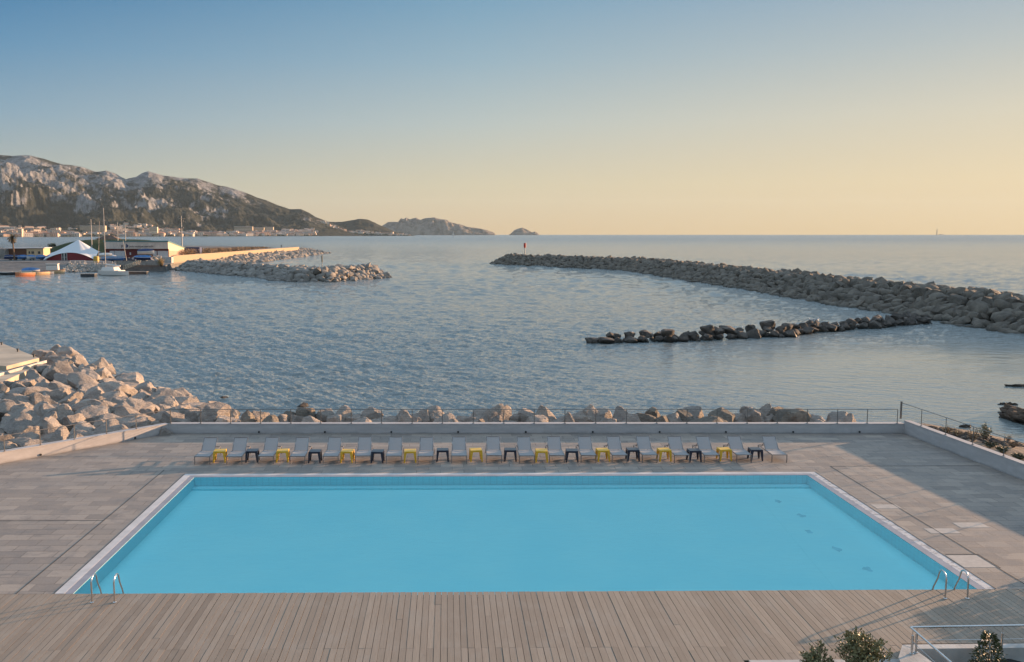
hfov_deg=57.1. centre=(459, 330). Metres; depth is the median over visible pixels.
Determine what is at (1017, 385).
sea rock
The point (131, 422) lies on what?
boulder
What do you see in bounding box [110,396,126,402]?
boulder
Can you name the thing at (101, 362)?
boulder
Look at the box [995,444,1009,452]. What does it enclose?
cushion plant
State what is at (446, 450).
stool
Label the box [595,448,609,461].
stool
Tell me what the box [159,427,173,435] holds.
boulder
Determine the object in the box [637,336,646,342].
boulder
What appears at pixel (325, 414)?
boulder
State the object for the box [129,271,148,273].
pontoon
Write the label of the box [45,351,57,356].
boulder
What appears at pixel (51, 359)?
boulder
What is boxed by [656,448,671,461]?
stool
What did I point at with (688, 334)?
boulder
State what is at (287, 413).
boulder
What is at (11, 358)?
quay
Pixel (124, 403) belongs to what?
boulder
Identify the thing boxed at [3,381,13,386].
boulder
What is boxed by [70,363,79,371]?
boulder
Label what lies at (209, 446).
sun lounger
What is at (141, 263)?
quay fence
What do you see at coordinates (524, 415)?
boulder
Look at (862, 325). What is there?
boulder
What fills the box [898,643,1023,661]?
stair wall
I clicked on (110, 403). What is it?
boulder
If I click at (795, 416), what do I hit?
boulder
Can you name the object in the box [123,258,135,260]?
parked car
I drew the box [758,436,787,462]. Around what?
sun lounger
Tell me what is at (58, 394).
boulder
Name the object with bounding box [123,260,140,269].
gangway
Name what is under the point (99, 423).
boulder
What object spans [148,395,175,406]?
boulder
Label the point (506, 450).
stool
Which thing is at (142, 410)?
boulder
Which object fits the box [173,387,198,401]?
boulder
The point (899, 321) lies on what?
boulder
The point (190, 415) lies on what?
boulder
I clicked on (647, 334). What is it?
boulder
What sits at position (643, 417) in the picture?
boulder
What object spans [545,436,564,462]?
sun lounger
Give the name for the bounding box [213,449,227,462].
stool
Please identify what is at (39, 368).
boulder
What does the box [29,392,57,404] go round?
boulder
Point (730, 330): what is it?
boulder
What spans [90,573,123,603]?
pool ladder
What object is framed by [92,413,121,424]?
boulder
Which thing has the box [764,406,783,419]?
boulder
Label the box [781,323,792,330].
boulder
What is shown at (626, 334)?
boulder
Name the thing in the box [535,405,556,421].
boulder
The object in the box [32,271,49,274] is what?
moored boat
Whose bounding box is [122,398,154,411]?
boulder
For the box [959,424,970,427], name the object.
sea rock
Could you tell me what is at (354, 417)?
boulder
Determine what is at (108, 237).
hut
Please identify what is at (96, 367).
boulder
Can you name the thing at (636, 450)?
stool
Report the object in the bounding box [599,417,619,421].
boulder
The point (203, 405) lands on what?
boulder
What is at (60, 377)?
boulder
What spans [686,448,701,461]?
stool
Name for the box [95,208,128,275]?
sailboat
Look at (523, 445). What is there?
sun lounger
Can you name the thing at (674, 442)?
sun lounger
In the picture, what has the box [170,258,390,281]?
breakwater
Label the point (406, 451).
stool
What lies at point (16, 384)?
boulder
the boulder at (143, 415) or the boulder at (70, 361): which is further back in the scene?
the boulder at (70, 361)
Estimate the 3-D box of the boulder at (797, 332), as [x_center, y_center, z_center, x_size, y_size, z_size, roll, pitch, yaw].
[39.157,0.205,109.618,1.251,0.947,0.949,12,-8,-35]
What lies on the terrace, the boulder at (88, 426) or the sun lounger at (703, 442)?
the sun lounger at (703, 442)
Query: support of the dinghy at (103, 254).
on the harbour ground
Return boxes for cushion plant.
[983,440,997,447]
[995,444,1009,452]
[1011,452,1023,459]
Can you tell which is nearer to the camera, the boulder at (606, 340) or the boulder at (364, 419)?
the boulder at (364, 419)
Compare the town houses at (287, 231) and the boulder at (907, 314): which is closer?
the boulder at (907, 314)
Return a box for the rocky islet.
[509,228,538,234]
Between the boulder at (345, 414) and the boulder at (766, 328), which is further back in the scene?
the boulder at (766, 328)
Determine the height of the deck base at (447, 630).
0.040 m
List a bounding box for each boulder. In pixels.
[0,384,9,393]
[0,399,14,421]
[0,401,34,417]
[0,407,40,433]
[0,433,14,440]
[0,441,18,450]
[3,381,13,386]
[3,393,33,406]
[8,403,28,412]
[8,437,30,446]
[9,379,36,387]
[9,387,26,392]
[11,382,25,388]
[12,426,41,437]
[18,432,44,440]
[19,402,33,408]
[22,386,52,395]
[22,439,47,446]
[25,368,40,379]
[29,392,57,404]
[31,350,54,361]
[33,401,53,412]
[34,382,48,387]
[34,411,57,424]
[35,364,47,374]
[35,376,44,382]
[36,416,61,433]
[37,403,54,417]
[39,355,69,364]
[40,433,72,440]
[41,365,51,375]
[42,360,72,380]
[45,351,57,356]
[47,380,75,391]
[47,386,70,401]
[47,403,74,419]
[47,425,69,441]
[50,344,60,351]
[53,373,67,381]
[55,346,79,356]
[58,392,83,403]
[58,413,85,431]
[60,359,73,364]
[67,372,98,389]
[69,398,79,403]
[69,421,95,433]
[69,433,83,438]
[70,354,87,366]
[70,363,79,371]
[71,399,114,413]
[72,429,97,435]
[75,405,110,424]
[76,383,104,393]
[79,368,101,381]
[80,386,103,400]
[84,364,99,369]
[92,396,106,400]
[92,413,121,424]
[93,418,104,427]
[94,357,115,373]
[94,418,118,433]
[95,367,114,378]
[97,370,107,378]
[98,378,116,382]
[98,381,137,396]
[99,400,116,405]
[102,391,121,400]
[105,424,129,432]
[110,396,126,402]
[113,401,136,410]
[113,406,138,416]
[116,388,127,396]
[118,372,143,383]
[118,416,147,428]
[121,413,155,421]
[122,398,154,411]
[124,382,138,387]
[131,420,150,427]
[132,392,146,399]
[134,382,156,393]
[136,389,150,397]
[139,408,154,415]
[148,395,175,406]
[150,388,183,397]
[151,414,161,421]
[154,404,159,413]
[156,405,191,414]
[158,404,170,408]
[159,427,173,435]
[160,411,184,423]
[169,395,178,405]
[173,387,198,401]
[174,396,198,404]
[184,402,202,406]
[185,408,199,421]
[196,401,214,407]
[197,401,230,421]
[215,415,240,421]
[231,408,238,418]
[240,410,254,421]
[251,411,269,421]
[262,414,279,421]
[277,414,288,421]
[283,411,295,421]
[291,415,302,421]
[296,407,315,417]
[297,402,308,406]
[301,416,319,421]
[315,408,334,421]
[326,414,343,421]
[335,405,352,421]
[345,413,361,421]
[352,417,371,421]
[361,407,383,419]
[371,416,397,421]
[396,410,413,421]
[410,413,422,421]
[418,410,430,421]
[427,405,444,421]
[433,412,455,421]
[456,415,475,421]
[467,416,484,421]
[471,408,488,421]
[482,403,511,421]
[509,413,519,421]
[516,408,533,421]
[526,415,547,421]
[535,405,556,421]
[551,416,565,421]
[565,412,574,421]
[572,410,591,421]
[582,404,600,421]
[585,337,598,343]
[595,408,611,419]
[598,337,614,343]
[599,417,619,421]
[606,332,614,337]
[612,406,628,421]
[613,337,622,342]
[622,414,640,421]
[624,332,634,337]
[625,336,638,342]
[636,413,655,421]
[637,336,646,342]
[639,330,653,337]
[645,407,660,417]
[653,332,664,337]
[655,335,663,341]
[655,415,669,421]
[661,329,674,336]
[664,336,677,342]
[666,412,682,421]
[675,410,693,421]
[678,334,688,341]
[679,331,691,337]
[683,406,703,418]
[689,416,722,421]
[691,335,699,340]
[698,331,714,336]
[700,325,714,333]
[704,334,713,340]
[708,407,734,421]
[713,326,724,335]
[715,334,723,339]
[719,325,737,334]
[727,333,736,339]
[733,413,746,421]
[736,330,747,338]
[739,406,748,413]
[741,407,764,421]
[745,325,755,331]
[746,328,761,338]
[759,320,775,331]
[759,330,766,336]
[759,403,773,421]
[763,326,771,331]
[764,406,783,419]
[769,330,778,336]
[772,408,803,421]
[775,326,783,334]
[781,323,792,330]
[781,410,811,421]
[784,329,796,336]
[792,323,800,328]
[793,329,800,335]
[798,323,807,328]
[802,326,813,333]
[806,320,815,326]
[809,414,825,421]
[813,321,821,327]
[816,325,825,331]
[826,323,836,331]
[826,411,847,421]
[828,418,840,421]
[839,323,850,329]
[841,413,855,421]
[845,318,857,324]
[848,322,856,328]
[857,322,867,328]
[858,316,870,323]
[868,320,881,328]
[871,316,880,322]
[881,320,891,326]
[885,315,894,319]
[888,319,895,326]
[891,313,904,320]
[896,319,903,323]
[902,312,911,317]
[902,318,909,323]
[908,316,915,324]
[911,313,919,319]
[916,317,932,322]
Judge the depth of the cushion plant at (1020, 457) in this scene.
47.22 m
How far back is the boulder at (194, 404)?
61.47 m
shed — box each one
[0,249,8,258]
[185,247,201,253]
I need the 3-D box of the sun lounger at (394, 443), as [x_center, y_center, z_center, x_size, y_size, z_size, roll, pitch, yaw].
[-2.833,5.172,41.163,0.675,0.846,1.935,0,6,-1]
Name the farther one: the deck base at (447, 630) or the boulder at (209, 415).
the boulder at (209, 415)
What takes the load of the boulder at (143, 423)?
on the rubble at (83, 365)
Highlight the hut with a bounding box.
[96,235,120,239]
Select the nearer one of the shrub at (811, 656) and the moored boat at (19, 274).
the shrub at (811, 656)
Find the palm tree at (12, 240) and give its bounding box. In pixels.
[7,233,17,259]
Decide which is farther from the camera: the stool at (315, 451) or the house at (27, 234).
the house at (27, 234)
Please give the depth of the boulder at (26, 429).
47.26 m
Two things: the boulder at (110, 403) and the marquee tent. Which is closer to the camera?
the boulder at (110, 403)
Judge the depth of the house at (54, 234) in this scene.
3759.20 m
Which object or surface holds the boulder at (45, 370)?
on the bank ground
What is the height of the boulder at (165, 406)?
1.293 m
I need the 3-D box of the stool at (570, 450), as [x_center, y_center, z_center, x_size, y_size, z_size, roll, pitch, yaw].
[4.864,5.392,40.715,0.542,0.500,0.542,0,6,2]
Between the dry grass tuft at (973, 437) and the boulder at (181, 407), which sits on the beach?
the dry grass tuft at (973, 437)
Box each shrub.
[799,639,835,661]
[831,626,892,661]
[968,630,1007,661]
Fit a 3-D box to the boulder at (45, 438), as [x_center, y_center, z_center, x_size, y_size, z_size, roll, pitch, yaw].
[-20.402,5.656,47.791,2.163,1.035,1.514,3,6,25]
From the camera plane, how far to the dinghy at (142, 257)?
337.06 m
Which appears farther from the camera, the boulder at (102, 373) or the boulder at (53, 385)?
the boulder at (102, 373)
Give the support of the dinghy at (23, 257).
on the harbour ground
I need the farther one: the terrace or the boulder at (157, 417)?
the boulder at (157, 417)
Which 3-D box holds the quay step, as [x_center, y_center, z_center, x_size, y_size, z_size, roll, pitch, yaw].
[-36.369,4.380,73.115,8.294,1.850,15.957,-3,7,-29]
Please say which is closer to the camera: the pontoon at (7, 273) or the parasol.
the parasol
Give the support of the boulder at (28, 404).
on the rubble at (83, 365)
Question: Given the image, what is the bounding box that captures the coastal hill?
[330,219,413,235]
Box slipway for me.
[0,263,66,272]
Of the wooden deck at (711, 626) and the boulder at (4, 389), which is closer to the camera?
the wooden deck at (711, 626)
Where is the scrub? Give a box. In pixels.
[181,246,267,254]
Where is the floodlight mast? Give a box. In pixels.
[178,216,183,245]
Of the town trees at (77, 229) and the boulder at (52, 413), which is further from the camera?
the town trees at (77, 229)
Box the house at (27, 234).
[23,233,32,236]
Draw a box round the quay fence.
[116,261,162,264]
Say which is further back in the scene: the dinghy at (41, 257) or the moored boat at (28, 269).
the dinghy at (41, 257)
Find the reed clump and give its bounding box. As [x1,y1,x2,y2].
[156,258,164,266]
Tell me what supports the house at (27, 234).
on the mountain range
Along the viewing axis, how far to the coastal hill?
6174.15 m
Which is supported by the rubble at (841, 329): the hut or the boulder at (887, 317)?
the boulder at (887, 317)
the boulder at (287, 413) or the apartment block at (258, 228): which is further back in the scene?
the apartment block at (258, 228)
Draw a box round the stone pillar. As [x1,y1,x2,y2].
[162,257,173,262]
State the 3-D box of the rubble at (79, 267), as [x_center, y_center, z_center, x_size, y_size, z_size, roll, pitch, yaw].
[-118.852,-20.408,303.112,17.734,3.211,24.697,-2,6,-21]
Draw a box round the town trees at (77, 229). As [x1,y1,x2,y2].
[6,220,408,236]
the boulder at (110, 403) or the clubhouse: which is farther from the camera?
the clubhouse
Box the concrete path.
[749,659,897,661]
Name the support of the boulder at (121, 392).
on the rubble at (83, 365)
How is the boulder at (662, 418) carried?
on the rubble
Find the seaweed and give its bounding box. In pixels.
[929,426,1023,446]
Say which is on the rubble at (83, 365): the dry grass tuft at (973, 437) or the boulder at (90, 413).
the boulder at (90, 413)
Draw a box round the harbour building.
[6,247,51,255]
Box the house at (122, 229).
[118,228,127,231]
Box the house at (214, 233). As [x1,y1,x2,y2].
[203,232,216,235]
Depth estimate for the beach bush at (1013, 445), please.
50.13 m
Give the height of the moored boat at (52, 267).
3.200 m
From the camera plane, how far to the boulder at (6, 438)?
44.77 m
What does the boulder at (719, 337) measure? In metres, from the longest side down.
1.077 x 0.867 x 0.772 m
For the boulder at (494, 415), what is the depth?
51.22 m
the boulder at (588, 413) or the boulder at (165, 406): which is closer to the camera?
the boulder at (588, 413)
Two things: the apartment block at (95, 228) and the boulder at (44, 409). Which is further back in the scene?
the apartment block at (95, 228)
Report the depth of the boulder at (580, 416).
50.67 m
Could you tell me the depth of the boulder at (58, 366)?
75.23 m
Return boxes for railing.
[0,409,169,450]
[169,409,897,423]
[900,401,1023,460]
[909,624,1023,661]
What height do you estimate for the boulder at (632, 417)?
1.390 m
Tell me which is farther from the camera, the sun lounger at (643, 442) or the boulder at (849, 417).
the boulder at (849, 417)
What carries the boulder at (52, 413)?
on the bank ground
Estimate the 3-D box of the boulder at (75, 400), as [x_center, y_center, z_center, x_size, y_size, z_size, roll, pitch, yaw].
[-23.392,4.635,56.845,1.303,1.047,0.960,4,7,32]
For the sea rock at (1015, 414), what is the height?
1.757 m
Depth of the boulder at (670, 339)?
103.23 m
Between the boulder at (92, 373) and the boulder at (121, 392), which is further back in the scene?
the boulder at (92, 373)
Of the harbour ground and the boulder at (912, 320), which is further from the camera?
the harbour ground
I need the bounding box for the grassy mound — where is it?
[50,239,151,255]
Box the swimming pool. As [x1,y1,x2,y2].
[55,472,994,597]
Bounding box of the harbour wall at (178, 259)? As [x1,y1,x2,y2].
[171,247,298,263]
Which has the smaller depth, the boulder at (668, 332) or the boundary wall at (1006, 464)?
the boundary wall at (1006, 464)
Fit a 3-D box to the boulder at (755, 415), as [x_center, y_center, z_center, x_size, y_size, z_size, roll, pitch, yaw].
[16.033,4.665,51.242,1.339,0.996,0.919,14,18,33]
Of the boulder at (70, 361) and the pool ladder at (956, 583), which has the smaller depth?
the pool ladder at (956, 583)
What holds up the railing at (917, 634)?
on the stair wall at (961, 652)
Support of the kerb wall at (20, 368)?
on the quay step
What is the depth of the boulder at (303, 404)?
64.50 m
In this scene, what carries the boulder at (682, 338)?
on the rubble at (841, 329)
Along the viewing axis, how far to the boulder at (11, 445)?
43.40 m
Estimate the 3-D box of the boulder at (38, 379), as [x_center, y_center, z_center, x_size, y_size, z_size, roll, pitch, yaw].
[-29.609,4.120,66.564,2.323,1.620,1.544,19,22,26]
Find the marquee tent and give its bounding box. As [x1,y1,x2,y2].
[44,240,101,259]
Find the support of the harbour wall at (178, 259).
on the breakwater at (267, 256)
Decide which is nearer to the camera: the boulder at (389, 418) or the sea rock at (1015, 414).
the boulder at (389, 418)
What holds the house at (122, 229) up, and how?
on the mountain range
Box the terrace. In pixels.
[0,434,1023,593]
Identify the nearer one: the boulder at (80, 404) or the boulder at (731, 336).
the boulder at (80, 404)
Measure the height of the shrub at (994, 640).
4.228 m
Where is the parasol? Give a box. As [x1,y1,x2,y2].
[973,659,1020,661]
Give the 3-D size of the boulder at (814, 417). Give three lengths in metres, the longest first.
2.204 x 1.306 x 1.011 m
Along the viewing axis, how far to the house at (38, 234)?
3687.71 m
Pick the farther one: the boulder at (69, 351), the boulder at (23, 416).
the boulder at (69, 351)
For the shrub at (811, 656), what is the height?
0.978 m
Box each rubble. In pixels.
[3,363,240,419]
[62,262,117,271]
[593,321,931,343]
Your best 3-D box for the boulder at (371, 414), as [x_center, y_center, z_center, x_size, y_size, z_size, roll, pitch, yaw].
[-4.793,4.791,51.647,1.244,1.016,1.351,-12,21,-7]
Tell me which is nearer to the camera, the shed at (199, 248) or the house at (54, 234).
the shed at (199, 248)
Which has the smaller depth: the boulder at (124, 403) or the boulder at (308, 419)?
the boulder at (308, 419)
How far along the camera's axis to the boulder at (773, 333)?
108.06 m
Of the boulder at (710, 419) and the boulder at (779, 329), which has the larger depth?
the boulder at (779, 329)
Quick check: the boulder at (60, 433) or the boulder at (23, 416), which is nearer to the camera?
the boulder at (60, 433)
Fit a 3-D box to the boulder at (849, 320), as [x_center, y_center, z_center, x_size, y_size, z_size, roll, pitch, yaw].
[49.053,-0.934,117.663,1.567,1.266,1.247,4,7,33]
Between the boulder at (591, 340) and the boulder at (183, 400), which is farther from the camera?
the boulder at (591, 340)
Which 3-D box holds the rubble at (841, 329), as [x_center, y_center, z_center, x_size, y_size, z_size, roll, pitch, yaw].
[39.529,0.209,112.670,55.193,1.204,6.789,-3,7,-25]
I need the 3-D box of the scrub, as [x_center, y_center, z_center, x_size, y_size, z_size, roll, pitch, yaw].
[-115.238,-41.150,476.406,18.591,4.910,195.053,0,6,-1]
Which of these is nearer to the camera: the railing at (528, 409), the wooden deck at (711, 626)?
the wooden deck at (711, 626)
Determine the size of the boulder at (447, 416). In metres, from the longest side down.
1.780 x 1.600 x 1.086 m
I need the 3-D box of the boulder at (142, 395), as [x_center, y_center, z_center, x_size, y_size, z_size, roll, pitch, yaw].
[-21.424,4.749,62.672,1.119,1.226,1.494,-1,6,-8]
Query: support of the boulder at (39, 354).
on the bank ground
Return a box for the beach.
[922,423,1023,460]
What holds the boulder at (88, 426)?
on the rubble at (83, 365)
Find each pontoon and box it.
[80,273,97,276]
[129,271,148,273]
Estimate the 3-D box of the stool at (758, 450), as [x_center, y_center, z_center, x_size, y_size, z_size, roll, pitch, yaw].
[12.891,5.368,40.951,0.542,0.500,0.542,0,6,-1]
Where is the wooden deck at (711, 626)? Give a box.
[0,589,1023,661]
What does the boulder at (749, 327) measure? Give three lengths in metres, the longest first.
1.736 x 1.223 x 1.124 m
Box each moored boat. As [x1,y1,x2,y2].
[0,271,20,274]
[15,272,34,276]
[22,267,39,272]
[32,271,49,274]
[43,263,64,272]
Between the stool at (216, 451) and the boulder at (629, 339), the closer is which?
the stool at (216, 451)
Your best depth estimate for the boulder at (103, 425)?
48.42 m
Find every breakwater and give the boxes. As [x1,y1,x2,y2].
[122,247,330,262]
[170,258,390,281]
[489,253,1023,333]
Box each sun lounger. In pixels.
[194,437,220,464]
[226,437,250,464]
[258,437,281,463]
[289,437,311,457]
[323,437,343,463]
[355,436,372,463]
[386,437,403,463]
[418,437,434,455]
[451,436,466,463]
[485,436,501,462]
[515,436,534,463]
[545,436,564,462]
[576,436,596,458]
[604,436,627,462]
[633,436,657,462]
[664,436,689,462]
[692,436,719,462]
[723,436,751,462]
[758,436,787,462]
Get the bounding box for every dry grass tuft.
[951,429,961,435]
[967,428,980,440]
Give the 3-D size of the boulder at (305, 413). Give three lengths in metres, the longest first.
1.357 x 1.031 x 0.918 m
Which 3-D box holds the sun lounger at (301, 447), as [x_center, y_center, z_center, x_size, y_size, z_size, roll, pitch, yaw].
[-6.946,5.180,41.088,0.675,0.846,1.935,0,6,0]
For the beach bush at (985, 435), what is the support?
on the beach
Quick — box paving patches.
[871,504,995,566]
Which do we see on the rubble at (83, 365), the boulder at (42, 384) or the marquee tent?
the boulder at (42, 384)
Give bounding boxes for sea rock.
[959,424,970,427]
[997,402,1017,404]
[998,403,1023,424]
[1004,384,1023,386]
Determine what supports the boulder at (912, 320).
on the rubble at (841, 329)
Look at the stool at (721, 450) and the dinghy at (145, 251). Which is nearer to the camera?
the stool at (721, 450)
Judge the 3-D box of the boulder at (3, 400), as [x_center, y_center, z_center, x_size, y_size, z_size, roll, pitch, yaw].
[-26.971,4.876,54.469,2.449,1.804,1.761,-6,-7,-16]
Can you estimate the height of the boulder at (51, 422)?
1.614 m
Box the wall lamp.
[979,640,991,652]
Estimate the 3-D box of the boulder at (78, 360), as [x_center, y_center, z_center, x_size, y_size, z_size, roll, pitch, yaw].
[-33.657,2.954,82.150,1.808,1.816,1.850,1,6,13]
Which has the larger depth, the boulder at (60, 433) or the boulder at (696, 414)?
the boulder at (696, 414)
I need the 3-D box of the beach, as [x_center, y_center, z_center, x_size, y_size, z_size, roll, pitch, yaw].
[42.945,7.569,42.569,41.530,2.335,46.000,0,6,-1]
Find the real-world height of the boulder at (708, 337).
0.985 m
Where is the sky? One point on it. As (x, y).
(500, 117)
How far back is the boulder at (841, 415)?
51.60 m
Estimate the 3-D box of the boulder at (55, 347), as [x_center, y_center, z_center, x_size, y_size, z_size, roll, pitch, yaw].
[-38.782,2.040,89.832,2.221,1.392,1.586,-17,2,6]
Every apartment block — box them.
[80,226,106,232]
[149,227,157,233]
[234,226,252,231]
[253,227,263,230]
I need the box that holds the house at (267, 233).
[255,232,269,235]
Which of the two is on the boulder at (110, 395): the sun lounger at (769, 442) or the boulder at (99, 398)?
the boulder at (99, 398)
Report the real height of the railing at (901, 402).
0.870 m
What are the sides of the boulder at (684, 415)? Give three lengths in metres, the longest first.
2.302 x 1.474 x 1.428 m
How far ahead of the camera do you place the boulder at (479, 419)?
50.26 m
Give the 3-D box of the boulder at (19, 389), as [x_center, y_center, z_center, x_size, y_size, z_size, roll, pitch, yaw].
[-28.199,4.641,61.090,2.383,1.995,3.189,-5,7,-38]
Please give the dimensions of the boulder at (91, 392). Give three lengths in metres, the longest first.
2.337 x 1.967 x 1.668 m
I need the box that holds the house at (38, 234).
[33,233,42,236]
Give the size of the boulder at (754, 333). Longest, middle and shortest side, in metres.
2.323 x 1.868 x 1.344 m
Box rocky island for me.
[383,217,494,234]
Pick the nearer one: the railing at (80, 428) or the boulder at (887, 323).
the railing at (80, 428)
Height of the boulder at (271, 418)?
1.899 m
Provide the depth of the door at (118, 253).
366.95 m
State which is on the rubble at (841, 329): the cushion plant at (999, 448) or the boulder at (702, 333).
the boulder at (702, 333)
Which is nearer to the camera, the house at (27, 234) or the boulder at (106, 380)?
the boulder at (106, 380)
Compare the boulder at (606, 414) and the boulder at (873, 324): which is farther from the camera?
the boulder at (873, 324)
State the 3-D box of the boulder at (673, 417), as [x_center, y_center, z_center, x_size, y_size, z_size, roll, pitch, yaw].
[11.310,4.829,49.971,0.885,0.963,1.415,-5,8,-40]
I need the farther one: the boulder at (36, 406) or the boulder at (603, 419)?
the boulder at (36, 406)
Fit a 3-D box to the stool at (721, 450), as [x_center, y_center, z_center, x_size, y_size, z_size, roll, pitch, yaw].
[11.537,5.366,40.972,0.542,0.500,0.542,0,6,-4]
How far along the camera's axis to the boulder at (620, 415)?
50.80 m
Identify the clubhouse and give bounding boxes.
[103,241,184,257]
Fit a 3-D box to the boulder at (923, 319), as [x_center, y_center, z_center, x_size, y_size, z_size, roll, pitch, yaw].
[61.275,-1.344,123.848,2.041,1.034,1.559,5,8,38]
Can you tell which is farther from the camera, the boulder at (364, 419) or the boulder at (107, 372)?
the boulder at (107, 372)
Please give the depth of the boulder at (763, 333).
107.94 m
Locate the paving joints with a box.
[16,467,1023,593]
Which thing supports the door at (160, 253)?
in the clubhouse
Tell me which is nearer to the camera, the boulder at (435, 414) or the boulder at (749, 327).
the boulder at (435, 414)
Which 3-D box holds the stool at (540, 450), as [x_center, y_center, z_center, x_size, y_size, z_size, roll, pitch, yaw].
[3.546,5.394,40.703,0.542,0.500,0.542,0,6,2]
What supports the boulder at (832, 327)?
on the rubble at (841, 329)
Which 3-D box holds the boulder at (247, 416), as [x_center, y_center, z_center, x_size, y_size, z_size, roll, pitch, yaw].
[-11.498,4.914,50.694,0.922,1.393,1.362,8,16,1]
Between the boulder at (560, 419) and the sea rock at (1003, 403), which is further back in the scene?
the sea rock at (1003, 403)
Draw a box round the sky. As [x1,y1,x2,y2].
[0,0,1023,234]
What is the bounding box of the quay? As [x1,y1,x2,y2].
[0,343,38,370]
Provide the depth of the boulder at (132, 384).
68.33 m
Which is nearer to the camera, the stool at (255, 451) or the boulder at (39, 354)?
the stool at (255, 451)
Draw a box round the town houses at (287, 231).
[0,220,410,236]
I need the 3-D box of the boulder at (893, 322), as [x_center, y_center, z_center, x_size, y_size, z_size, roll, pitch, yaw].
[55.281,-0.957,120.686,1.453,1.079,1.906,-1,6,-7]
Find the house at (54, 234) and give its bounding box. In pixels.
[42,232,58,236]
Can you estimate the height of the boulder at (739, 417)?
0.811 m
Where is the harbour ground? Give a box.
[0,246,269,270]
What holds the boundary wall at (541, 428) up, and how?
on the terrace
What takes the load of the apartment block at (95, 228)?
on the mountain range
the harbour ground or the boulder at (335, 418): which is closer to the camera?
the boulder at (335, 418)
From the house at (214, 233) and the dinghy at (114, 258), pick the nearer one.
the dinghy at (114, 258)
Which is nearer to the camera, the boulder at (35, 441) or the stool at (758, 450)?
the stool at (758, 450)
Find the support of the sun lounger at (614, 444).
on the terrace
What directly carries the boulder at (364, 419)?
on the rubble
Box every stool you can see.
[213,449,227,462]
[245,448,259,462]
[276,448,289,462]
[308,449,321,462]
[340,449,354,462]
[371,449,384,462]
[404,449,415,462]
[436,448,448,461]
[469,448,482,461]
[504,448,516,461]
[535,448,547,462]
[565,448,578,462]
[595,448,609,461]
[625,447,639,460]
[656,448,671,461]
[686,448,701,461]
[716,447,731,460]
[747,447,762,460]
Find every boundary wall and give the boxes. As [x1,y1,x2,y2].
[0,423,168,463]
[169,422,903,433]
[904,420,1023,479]
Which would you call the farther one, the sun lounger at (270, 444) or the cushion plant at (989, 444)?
the cushion plant at (989, 444)
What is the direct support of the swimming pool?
in the terrace
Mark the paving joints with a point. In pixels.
(184, 474)
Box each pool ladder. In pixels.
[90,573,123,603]
[931,569,969,599]
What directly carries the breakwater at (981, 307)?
on the sea
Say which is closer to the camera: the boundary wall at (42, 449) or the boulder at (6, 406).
the boundary wall at (42, 449)
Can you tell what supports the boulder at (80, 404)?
on the rubble at (83, 365)
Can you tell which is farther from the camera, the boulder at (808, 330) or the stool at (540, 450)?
the boulder at (808, 330)
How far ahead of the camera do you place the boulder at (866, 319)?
118.75 m
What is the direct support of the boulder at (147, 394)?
on the rubble at (83, 365)
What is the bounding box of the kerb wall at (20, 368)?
[0,360,46,375]
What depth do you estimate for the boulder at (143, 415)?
51.08 m
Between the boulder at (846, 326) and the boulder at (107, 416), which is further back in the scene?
the boulder at (846, 326)
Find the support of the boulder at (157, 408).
on the rubble at (83, 365)
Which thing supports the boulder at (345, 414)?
on the rubble
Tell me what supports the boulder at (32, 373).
on the bank ground
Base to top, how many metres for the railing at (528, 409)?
0.716 m
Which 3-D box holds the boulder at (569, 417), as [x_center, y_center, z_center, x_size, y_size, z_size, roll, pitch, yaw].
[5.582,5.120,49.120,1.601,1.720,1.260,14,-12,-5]
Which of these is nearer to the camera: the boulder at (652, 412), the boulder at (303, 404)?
the boulder at (652, 412)
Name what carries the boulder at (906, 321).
on the rubble at (841, 329)
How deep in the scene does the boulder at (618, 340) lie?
102.20 m
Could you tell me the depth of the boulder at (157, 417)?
52.57 m
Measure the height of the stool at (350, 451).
0.500 m
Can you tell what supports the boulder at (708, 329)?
on the boulder at (702, 333)
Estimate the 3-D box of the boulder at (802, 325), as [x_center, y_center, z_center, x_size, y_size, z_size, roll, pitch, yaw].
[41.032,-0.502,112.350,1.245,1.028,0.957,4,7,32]
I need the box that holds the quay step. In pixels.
[0,366,34,381]
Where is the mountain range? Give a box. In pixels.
[0,155,365,236]
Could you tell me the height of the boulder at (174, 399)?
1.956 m
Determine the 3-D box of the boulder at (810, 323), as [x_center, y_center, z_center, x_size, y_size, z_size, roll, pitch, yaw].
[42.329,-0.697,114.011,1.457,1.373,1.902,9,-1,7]
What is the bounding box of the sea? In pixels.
[0,235,1023,442]
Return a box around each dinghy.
[18,255,26,259]
[27,255,35,259]
[36,255,45,259]
[99,253,111,256]
[101,256,124,261]
[134,255,151,260]
[137,248,153,253]
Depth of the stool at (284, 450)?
40.47 m
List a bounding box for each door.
[115,251,124,256]
[158,251,167,256]
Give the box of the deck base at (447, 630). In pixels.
[258,594,748,661]
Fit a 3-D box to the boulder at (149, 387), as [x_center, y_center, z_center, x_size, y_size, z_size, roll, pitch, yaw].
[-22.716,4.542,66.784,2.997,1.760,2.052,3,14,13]
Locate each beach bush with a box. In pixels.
[978,422,991,439]
[1007,441,1017,447]
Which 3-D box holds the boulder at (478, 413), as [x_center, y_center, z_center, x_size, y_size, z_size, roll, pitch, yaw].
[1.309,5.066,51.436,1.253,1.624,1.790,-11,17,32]

